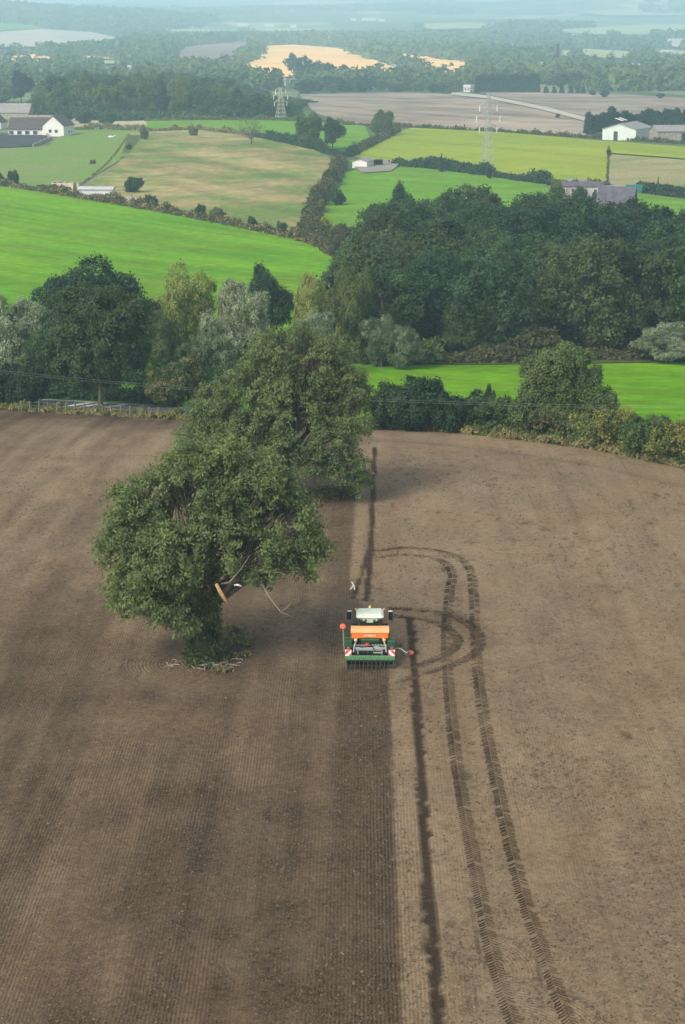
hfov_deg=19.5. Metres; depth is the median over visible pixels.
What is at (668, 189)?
clipped hedge
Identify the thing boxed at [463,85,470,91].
building
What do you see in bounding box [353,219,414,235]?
wood tree
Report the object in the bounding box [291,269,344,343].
willow
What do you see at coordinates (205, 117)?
wood edge hedge
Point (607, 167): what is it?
fence hedge
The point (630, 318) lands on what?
wood tree
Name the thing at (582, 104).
arable field
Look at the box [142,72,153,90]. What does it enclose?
belt tree
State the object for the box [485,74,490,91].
conifer
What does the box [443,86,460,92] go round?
valley tree
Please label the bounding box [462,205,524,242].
wood tree
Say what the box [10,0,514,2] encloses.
sky
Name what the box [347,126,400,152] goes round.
scrub hedgerow
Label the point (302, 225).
pasture bush
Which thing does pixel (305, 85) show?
valley tree
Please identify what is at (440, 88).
valley tree
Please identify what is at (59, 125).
bungalow gable
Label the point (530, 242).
wood tree
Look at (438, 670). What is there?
tyre track
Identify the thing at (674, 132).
open barn
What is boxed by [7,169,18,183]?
pasture bush
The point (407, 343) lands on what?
willow
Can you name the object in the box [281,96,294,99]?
belt tree
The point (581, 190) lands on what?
farm bush
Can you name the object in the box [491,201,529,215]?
wood tree
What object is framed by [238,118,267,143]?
bare tree
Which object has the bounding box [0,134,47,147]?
house yard
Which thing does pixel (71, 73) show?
belt tree
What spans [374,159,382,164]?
lean to
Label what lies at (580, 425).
mixed hedge
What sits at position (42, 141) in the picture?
yard wall
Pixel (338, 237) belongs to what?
wood shrub
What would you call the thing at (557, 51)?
mill chimney
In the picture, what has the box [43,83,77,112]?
belt tree
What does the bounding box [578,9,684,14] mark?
valley field
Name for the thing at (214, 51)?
ploughed hill field
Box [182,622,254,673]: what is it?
rough grass
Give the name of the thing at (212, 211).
pasture bush
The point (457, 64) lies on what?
golden stubble strip
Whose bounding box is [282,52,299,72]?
copse tree
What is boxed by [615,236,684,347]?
wood tree
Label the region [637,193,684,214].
garden grass
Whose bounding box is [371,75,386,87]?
valley tree
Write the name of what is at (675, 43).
valley field
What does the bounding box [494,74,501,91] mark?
conifer
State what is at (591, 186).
farm building
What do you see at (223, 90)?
belt tree
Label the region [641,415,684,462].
field bush
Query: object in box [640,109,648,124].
screen conifer
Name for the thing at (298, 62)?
copse tree
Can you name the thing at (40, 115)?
outbuilding
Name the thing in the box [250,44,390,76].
golden stubble field
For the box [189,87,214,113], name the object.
belt tree
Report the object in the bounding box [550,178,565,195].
farm bush
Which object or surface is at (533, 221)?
wood tree
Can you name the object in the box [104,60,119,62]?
farm building
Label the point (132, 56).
woodland
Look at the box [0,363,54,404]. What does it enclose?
roadside bush
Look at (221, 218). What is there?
scrub hedgerow
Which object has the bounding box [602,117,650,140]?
white barn
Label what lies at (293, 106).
belt tree
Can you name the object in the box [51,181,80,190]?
ruined building
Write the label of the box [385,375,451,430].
field bush
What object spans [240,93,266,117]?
belt tree
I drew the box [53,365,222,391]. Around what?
understorey hedge
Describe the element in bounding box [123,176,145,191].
pasture bush
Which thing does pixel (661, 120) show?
screen conifer
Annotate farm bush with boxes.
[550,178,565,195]
[571,186,587,199]
[591,191,596,199]
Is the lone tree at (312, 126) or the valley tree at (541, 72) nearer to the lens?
the lone tree at (312, 126)
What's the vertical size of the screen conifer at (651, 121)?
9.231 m
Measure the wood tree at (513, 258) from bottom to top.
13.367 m
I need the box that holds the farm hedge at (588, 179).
[545,177,612,185]
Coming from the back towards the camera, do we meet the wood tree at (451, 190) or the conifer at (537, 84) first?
the conifer at (537, 84)
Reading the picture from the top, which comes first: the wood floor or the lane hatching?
the wood floor
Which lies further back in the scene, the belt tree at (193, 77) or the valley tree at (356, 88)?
the valley tree at (356, 88)
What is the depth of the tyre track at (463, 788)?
94.51 m
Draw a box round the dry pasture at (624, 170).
[606,154,684,186]
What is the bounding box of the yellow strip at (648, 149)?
[609,141,684,157]
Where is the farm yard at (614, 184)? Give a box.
[548,178,621,198]
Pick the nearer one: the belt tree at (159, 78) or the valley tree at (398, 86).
the belt tree at (159, 78)
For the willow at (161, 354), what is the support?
on the bright green field at (43, 236)
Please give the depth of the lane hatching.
218.82 m
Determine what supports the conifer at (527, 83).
on the terrain at (548, 10)
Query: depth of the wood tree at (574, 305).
274.68 m
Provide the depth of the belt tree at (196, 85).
1090.03 m
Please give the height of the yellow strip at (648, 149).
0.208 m
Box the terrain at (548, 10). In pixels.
[0,0,684,455]
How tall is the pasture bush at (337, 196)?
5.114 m
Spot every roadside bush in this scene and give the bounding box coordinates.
[0,359,13,403]
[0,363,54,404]
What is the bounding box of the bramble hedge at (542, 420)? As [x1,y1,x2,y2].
[469,407,569,437]
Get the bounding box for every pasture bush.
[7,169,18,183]
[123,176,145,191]
[139,129,148,139]
[144,194,158,204]
[188,127,197,135]
[194,203,205,213]
[209,205,223,221]
[247,215,257,223]
[276,220,287,230]
[296,220,307,232]
[301,204,320,216]
[319,216,332,225]
[322,168,339,182]
[330,187,346,205]
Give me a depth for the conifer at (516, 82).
1426.04 m
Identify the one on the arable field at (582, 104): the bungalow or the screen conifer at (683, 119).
the screen conifer at (683, 119)
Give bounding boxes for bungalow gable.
[42,114,74,136]
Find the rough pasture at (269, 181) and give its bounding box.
[86,130,330,231]
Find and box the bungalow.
[7,117,49,134]
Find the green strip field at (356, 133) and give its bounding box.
[147,118,369,148]
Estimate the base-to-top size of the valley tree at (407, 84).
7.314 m
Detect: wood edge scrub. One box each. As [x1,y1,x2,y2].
[366,336,445,366]
[425,324,650,364]
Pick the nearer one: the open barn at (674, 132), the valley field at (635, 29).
the open barn at (674, 132)
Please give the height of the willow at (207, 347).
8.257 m
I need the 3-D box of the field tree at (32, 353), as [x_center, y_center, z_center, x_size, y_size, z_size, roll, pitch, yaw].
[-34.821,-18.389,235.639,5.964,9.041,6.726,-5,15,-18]
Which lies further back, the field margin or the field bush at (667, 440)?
the field margin
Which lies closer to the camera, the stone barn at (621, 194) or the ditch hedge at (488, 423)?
the ditch hedge at (488, 423)
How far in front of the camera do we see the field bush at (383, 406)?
191.45 m
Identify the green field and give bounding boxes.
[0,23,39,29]
[0,186,684,459]
[322,167,550,227]
[355,128,608,182]
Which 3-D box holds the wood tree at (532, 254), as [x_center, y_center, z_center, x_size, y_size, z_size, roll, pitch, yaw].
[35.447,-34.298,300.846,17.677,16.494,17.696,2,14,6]
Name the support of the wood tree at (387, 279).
on the wood floor
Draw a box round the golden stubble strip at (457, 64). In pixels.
[403,53,464,72]
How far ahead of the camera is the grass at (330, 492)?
159.93 m
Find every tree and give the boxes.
[0,82,19,102]
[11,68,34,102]
[24,320,66,386]
[29,76,49,97]
[37,72,58,85]
[40,75,72,92]
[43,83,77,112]
[59,67,79,83]
[71,76,79,94]
[72,69,93,81]
[73,75,97,97]
[82,429,338,667]
[86,77,106,94]
[91,79,115,110]
[104,75,123,99]
[105,71,133,82]
[112,78,137,112]
[118,334,160,373]
[123,71,150,107]
[128,76,158,112]
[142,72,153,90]
[144,352,210,406]
[150,73,166,110]
[152,70,175,88]
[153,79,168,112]
[158,77,177,111]
[168,81,195,111]
[169,73,189,108]
[169,319,379,499]
[186,75,199,79]
[189,75,213,104]
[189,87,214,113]
[211,86,230,113]
[212,75,233,90]
[228,81,248,96]
[230,87,250,116]
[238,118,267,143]
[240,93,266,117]
[242,84,259,91]
[245,260,297,356]
[263,95,286,116]
[272,321,310,375]
[277,102,302,116]
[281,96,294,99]
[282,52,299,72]
[287,99,317,102]
[290,98,307,107]
[293,78,317,92]
[293,110,324,145]
[294,54,312,74]
[297,80,316,90]
[300,64,316,74]
[312,59,324,67]
[312,230,418,328]
[316,62,337,72]
[321,363,374,424]
[322,76,331,82]
[323,116,345,148]
[323,223,409,287]
[325,82,338,92]
[326,77,346,89]
[336,64,347,70]
[340,257,429,351]
[341,82,353,91]
[351,196,438,230]
[352,80,369,91]
[352,206,441,252]
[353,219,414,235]
[356,196,413,226]
[361,76,372,89]
[365,203,384,222]
[367,225,475,337]
[369,109,394,132]
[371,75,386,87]
[376,78,388,90]
[384,179,413,207]
[387,83,406,91]
[389,245,485,351]
[401,81,411,90]
[401,215,471,257]
[414,80,424,90]
[415,190,464,221]
[427,213,488,236]
[428,238,525,342]
[429,84,439,91]
[435,85,449,92]
[435,185,468,211]
[436,253,541,346]
[439,153,443,171]
[442,298,498,351]
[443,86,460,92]
[443,182,503,214]
[453,81,463,88]
[454,202,524,226]
[460,224,512,253]
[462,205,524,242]
[488,230,549,261]
[489,202,569,257]
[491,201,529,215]
[493,241,528,278]
[494,249,539,318]
[507,339,620,435]
[509,192,549,207]
[512,241,617,341]
[514,188,548,210]
[518,185,606,216]
[519,230,628,335]
[519,232,665,348]
[529,193,603,225]
[537,70,550,83]
[537,195,642,240]
[540,237,604,260]
[541,74,556,85]
[543,86,548,92]
[549,211,639,246]
[551,73,568,87]
[559,86,564,92]
[565,72,584,83]
[568,86,573,92]
[598,201,680,245]
[599,194,645,217]
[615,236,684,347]
[616,248,656,334]
[624,237,666,260]
[632,239,684,338]
[635,215,684,249]
[647,208,684,230]
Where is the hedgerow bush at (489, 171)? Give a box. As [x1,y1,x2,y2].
[486,166,491,178]
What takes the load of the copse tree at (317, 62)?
on the terrain at (548, 10)
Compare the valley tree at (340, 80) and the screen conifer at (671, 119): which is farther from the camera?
the valley tree at (340, 80)
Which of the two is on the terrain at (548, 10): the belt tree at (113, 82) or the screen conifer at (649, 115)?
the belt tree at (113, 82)
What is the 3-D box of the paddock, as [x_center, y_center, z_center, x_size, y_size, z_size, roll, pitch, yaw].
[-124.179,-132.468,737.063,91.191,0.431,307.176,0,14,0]
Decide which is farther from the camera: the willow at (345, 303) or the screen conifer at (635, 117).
the screen conifer at (635, 117)
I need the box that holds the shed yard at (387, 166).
[355,160,397,172]
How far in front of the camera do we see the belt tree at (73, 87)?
1085.65 m
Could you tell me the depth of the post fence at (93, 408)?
209.25 m
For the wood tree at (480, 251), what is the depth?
290.89 m
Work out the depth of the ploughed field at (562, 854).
105.61 m
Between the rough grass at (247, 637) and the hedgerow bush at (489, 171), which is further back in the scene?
the hedgerow bush at (489, 171)
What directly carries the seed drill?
on the ploughed field at (562, 854)
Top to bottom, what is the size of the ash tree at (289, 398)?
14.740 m
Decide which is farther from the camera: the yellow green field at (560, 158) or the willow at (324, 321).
the yellow green field at (560, 158)
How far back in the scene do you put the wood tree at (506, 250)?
314.46 m
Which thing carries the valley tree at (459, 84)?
on the terrain at (548, 10)
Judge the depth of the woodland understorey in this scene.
989.84 m
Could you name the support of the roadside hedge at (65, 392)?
on the bright green field at (43, 236)
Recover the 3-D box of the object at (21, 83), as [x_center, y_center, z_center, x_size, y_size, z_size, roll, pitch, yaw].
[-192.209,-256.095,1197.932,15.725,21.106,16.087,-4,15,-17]
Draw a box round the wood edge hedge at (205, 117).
[144,114,355,123]
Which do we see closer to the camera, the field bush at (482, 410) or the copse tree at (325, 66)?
the field bush at (482, 410)
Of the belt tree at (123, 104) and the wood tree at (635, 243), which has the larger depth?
the belt tree at (123, 104)
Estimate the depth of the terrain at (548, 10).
6300.03 m
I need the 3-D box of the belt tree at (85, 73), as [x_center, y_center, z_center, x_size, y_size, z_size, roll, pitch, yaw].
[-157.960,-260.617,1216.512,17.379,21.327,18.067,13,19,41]
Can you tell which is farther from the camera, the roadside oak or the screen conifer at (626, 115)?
the screen conifer at (626, 115)
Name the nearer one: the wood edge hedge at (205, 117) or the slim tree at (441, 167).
the slim tree at (441, 167)
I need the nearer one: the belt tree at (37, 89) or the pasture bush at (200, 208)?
the pasture bush at (200, 208)
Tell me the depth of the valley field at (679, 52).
2946.67 m
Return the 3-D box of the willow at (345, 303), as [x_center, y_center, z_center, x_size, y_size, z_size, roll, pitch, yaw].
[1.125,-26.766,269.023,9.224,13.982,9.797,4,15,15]
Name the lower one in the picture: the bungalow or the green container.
the green container
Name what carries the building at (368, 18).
on the terrain at (548, 10)
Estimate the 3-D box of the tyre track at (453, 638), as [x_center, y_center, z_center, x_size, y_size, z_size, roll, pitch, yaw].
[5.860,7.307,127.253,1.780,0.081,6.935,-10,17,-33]
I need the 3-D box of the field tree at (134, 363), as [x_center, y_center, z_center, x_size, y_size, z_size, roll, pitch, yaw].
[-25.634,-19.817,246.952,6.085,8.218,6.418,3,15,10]
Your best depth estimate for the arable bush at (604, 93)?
1316.70 m
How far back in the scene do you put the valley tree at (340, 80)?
1460.76 m
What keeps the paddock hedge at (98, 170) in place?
on the paddock
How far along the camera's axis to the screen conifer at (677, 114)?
887.99 m
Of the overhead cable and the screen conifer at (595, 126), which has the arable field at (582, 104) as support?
the screen conifer at (595, 126)
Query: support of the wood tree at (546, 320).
on the wood floor
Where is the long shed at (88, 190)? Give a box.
[78,186,115,194]
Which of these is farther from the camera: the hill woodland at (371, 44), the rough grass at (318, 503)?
the hill woodland at (371, 44)
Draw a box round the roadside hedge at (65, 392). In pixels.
[39,380,185,406]
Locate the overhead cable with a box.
[0,370,684,407]
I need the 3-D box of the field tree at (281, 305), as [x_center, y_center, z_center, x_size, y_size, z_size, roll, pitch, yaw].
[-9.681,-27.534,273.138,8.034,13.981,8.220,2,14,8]
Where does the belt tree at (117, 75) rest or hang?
on the terrain at (548, 10)
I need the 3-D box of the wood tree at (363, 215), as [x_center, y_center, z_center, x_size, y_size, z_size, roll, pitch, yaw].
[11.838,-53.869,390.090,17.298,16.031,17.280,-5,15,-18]
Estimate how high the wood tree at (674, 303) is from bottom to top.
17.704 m
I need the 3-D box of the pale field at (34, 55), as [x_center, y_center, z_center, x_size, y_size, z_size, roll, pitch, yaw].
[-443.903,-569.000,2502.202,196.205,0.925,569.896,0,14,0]
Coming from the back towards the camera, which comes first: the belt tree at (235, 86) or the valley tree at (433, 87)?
the valley tree at (433, 87)
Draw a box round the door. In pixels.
[613,131,617,139]
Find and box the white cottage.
[0,115,8,128]
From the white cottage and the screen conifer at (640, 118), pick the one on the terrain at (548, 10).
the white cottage
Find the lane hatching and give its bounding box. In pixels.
[68,403,127,407]
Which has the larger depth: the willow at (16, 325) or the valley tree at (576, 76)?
the valley tree at (576, 76)
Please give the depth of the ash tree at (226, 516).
116.91 m
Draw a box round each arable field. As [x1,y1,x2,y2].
[300,92,585,134]
[470,89,684,133]
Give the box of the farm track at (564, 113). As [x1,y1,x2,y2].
[450,92,584,120]
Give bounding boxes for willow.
[0,294,49,370]
[138,310,192,371]
[151,257,219,374]
[190,321,239,382]
[198,276,276,369]
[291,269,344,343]
[293,310,346,367]
[318,261,380,364]
[358,313,403,366]
[386,325,425,368]
[628,321,684,362]
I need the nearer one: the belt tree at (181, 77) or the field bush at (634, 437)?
the field bush at (634, 437)
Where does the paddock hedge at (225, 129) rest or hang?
on the terrain at (548, 10)
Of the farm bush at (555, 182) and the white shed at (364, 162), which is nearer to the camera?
the farm bush at (555, 182)
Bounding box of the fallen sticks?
[162,658,242,670]
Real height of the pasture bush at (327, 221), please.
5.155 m
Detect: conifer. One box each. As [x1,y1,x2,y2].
[474,75,480,92]
[479,73,486,91]
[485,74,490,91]
[490,72,494,91]
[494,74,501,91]
[498,74,505,91]
[503,75,509,91]
[508,74,514,91]
[513,73,519,91]
[519,74,524,91]
[524,75,530,91]
[529,73,535,91]
[534,74,540,91]
[583,112,593,133]
[591,115,599,133]
[596,114,602,132]
[599,112,608,127]
[606,106,617,124]
[606,112,612,125]
[615,111,620,123]
[619,113,625,122]
[622,110,629,121]
[628,112,633,121]
[633,114,638,121]
[636,113,644,123]
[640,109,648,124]
[646,108,653,125]
[649,110,655,124]
[653,110,661,124]
[656,113,665,124]
[661,107,669,124]
[667,109,675,124]
[674,107,680,124]
[678,112,683,124]
[682,109,684,124]
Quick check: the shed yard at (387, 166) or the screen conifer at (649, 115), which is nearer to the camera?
the shed yard at (387, 166)
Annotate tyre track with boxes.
[374,546,482,668]
[376,553,457,675]
[389,607,485,649]
[394,614,463,641]
[398,648,483,681]
[404,641,463,668]
[442,676,521,1023]
[471,667,578,1023]
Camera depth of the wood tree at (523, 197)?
405.55 m
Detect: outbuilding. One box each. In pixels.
[0,103,34,118]
[29,115,52,116]
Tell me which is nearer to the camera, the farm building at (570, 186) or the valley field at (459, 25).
the farm building at (570, 186)
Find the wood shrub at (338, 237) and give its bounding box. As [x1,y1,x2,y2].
[327,220,354,256]
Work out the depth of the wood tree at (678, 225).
328.99 m
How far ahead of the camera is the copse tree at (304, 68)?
1723.90 m
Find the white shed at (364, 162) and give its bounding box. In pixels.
[352,157,373,167]
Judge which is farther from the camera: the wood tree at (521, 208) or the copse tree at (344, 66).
the copse tree at (344, 66)
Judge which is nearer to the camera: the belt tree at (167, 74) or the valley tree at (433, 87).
the belt tree at (167, 74)
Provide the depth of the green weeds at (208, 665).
120.26 m
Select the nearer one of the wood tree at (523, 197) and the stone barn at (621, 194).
the wood tree at (523, 197)
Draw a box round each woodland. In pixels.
[0,0,684,29]
[0,12,684,62]
[0,35,684,83]
[0,49,684,91]
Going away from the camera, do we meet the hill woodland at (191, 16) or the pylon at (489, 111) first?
the pylon at (489, 111)
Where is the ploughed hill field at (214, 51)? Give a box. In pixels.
[172,42,245,60]
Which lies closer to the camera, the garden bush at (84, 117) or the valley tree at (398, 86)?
the garden bush at (84, 117)
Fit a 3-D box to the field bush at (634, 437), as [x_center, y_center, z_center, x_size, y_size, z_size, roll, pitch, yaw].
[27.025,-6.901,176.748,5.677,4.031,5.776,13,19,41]
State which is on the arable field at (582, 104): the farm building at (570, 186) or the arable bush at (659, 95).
the arable bush at (659, 95)
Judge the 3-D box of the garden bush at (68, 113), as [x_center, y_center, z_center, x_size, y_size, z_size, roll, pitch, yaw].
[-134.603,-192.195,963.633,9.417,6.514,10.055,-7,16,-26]
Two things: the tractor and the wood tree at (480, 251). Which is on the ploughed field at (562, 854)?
the tractor
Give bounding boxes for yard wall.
[32,133,50,146]
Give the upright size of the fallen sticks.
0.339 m
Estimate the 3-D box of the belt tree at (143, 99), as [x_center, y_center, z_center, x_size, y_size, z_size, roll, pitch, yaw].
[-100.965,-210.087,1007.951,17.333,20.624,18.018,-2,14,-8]
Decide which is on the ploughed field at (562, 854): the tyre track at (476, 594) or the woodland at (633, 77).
the tyre track at (476, 594)
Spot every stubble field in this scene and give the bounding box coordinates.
[0,29,114,46]
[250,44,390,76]
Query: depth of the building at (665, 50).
3008.62 m
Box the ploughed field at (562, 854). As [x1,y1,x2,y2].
[0,410,684,1023]
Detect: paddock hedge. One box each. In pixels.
[74,122,257,135]
[80,133,129,184]
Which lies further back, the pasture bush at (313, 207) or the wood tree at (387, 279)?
the pasture bush at (313, 207)
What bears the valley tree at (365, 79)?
on the terrain at (548, 10)
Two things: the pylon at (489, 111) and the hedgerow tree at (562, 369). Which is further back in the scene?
the pylon at (489, 111)
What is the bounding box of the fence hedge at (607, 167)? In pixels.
[605,146,609,180]
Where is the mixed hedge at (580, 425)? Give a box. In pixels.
[562,407,684,464]
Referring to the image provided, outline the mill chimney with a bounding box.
[556,44,559,56]
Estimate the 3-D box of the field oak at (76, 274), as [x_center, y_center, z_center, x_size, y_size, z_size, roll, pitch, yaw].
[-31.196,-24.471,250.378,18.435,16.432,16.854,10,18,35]
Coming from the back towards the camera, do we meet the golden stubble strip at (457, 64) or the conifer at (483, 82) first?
the golden stubble strip at (457, 64)
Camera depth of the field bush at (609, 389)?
186.65 m
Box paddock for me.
[0,130,140,186]
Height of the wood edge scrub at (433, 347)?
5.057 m
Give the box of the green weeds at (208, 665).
[188,636,234,668]
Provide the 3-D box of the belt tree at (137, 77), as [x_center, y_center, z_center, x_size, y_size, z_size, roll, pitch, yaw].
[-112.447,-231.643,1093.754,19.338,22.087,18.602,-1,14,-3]
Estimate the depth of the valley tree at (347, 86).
1461.67 m
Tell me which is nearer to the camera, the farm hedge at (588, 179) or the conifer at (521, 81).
the farm hedge at (588, 179)
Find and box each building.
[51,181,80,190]
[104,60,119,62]
[362,17,375,20]
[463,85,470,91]
[561,181,576,192]
[577,181,603,193]
[657,50,673,51]
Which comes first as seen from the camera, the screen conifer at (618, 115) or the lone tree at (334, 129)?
the lone tree at (334, 129)
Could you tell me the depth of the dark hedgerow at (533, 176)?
650.11 m
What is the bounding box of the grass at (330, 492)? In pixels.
[307,480,360,501]
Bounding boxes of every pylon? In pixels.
[273,87,287,117]
[476,93,499,166]
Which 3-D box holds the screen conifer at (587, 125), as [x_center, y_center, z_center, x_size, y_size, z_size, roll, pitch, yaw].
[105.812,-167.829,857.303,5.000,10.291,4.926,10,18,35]
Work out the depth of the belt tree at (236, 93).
1005.23 m
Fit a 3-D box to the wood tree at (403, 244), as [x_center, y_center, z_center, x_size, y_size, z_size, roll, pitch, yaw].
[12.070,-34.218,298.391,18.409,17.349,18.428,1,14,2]
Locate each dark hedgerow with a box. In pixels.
[253,130,359,156]
[388,155,553,184]
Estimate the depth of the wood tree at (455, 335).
273.82 m
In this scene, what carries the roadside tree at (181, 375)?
on the bright green field at (43, 236)
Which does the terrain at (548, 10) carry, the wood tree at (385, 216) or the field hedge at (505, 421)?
the field hedge at (505, 421)
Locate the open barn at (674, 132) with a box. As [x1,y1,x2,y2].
[648,125,684,141]
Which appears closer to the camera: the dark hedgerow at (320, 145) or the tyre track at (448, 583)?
the tyre track at (448, 583)
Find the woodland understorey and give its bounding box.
[0,92,305,120]
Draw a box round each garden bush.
[54,108,72,119]
[74,110,94,122]
[97,113,116,123]
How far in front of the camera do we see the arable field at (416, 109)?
1070.94 m
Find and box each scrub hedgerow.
[0,177,331,255]
[299,151,348,255]
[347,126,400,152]
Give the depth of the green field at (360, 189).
603.69 m
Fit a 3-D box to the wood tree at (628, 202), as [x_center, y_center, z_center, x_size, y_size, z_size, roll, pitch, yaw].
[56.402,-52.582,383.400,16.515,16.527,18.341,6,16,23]
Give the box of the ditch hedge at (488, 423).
[430,412,498,430]
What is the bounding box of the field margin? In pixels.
[341,121,684,143]
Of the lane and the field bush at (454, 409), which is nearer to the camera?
the field bush at (454, 409)
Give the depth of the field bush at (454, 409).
190.02 m
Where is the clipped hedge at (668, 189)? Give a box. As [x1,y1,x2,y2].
[636,180,684,197]
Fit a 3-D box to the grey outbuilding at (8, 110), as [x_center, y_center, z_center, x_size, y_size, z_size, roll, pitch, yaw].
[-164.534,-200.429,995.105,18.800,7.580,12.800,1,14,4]
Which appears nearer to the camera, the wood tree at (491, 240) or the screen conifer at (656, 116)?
the wood tree at (491, 240)
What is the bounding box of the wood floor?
[373,313,684,363]
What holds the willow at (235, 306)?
on the bright green field at (43, 236)
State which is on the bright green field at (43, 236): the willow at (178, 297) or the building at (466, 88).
the willow at (178, 297)
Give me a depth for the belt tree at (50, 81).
1098.54 m
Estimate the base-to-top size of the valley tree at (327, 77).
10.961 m
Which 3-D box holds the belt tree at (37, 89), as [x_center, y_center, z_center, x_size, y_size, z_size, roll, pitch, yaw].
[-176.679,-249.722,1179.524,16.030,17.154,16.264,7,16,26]
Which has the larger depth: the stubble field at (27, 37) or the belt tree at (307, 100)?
the stubble field at (27, 37)
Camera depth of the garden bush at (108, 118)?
924.05 m
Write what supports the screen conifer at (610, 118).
on the arable field at (582, 104)
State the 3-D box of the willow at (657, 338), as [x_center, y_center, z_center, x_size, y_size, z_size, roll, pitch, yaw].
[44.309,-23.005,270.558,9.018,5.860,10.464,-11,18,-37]
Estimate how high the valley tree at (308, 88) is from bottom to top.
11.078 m
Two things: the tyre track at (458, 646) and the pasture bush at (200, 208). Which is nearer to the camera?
the tyre track at (458, 646)
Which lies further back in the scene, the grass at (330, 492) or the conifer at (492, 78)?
the conifer at (492, 78)
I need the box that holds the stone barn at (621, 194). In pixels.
[596,186,637,207]
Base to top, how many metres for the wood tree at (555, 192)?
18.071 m
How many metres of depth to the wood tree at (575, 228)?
330.71 m
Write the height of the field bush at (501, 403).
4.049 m
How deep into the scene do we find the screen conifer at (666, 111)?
888.88 m
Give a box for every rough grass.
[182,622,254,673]
[252,485,327,507]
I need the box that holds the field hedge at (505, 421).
[471,404,534,431]
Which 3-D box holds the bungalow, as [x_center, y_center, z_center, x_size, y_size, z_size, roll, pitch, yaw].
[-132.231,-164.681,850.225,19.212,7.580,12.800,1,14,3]
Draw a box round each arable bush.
[600,91,609,96]
[656,93,664,97]
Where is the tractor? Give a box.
[347,605,392,648]
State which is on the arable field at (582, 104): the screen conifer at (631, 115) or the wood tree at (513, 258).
the screen conifer at (631, 115)
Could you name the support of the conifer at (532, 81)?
on the terrain at (548, 10)
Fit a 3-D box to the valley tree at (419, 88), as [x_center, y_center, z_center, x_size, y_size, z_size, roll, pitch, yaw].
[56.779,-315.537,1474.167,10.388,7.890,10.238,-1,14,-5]
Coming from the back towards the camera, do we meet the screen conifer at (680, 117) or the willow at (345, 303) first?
the screen conifer at (680, 117)
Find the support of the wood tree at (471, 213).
on the wood floor
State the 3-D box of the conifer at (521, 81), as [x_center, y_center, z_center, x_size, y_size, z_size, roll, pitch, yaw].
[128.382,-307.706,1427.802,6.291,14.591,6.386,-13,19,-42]
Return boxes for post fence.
[20,400,158,418]
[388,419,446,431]
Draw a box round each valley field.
[166,28,237,32]
[416,22,493,28]
[561,49,628,57]
[562,24,684,33]
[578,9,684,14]
[659,51,684,58]
[663,40,683,46]
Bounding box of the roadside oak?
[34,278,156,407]
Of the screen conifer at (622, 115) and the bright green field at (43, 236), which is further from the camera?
the screen conifer at (622, 115)
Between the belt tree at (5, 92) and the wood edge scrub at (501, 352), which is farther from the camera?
the belt tree at (5, 92)
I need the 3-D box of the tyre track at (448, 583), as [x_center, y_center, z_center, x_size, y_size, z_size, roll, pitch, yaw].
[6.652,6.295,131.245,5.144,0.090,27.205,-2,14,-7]
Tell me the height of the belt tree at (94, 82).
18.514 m
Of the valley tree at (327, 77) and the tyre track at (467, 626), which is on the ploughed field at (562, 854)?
the tyre track at (467, 626)
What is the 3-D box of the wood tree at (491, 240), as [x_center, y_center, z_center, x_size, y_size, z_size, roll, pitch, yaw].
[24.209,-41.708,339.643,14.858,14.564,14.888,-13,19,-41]
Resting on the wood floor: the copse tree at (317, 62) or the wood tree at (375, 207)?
the wood tree at (375, 207)
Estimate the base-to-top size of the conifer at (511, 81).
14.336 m
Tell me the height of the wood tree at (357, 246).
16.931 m
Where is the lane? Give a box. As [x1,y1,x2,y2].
[1,398,249,412]
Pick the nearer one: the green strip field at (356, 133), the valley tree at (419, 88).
the green strip field at (356, 133)
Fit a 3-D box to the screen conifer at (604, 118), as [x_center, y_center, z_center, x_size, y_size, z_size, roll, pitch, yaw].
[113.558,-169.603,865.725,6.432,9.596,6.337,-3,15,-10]
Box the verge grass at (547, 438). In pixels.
[0,402,684,469]
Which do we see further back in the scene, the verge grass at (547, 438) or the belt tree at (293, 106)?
the belt tree at (293, 106)
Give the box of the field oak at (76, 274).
[29,251,160,378]
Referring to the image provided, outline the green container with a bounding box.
[626,184,644,192]
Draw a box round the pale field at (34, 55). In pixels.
[1,54,48,59]
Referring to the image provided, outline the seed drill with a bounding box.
[340,624,413,670]
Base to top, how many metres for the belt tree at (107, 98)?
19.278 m
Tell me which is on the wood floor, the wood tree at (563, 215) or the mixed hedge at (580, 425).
the wood tree at (563, 215)
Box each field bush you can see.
[367,377,412,430]
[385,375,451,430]
[430,392,468,432]
[457,388,502,428]
[487,392,513,424]
[577,383,620,411]
[583,404,635,445]
[615,412,671,456]
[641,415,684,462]
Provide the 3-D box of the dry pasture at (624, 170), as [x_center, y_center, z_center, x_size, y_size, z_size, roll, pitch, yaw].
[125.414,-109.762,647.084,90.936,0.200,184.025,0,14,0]
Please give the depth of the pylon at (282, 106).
972.29 m
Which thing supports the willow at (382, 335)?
on the bright green field at (43, 236)
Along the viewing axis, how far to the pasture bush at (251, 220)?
491.03 m
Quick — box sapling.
[484,383,496,398]

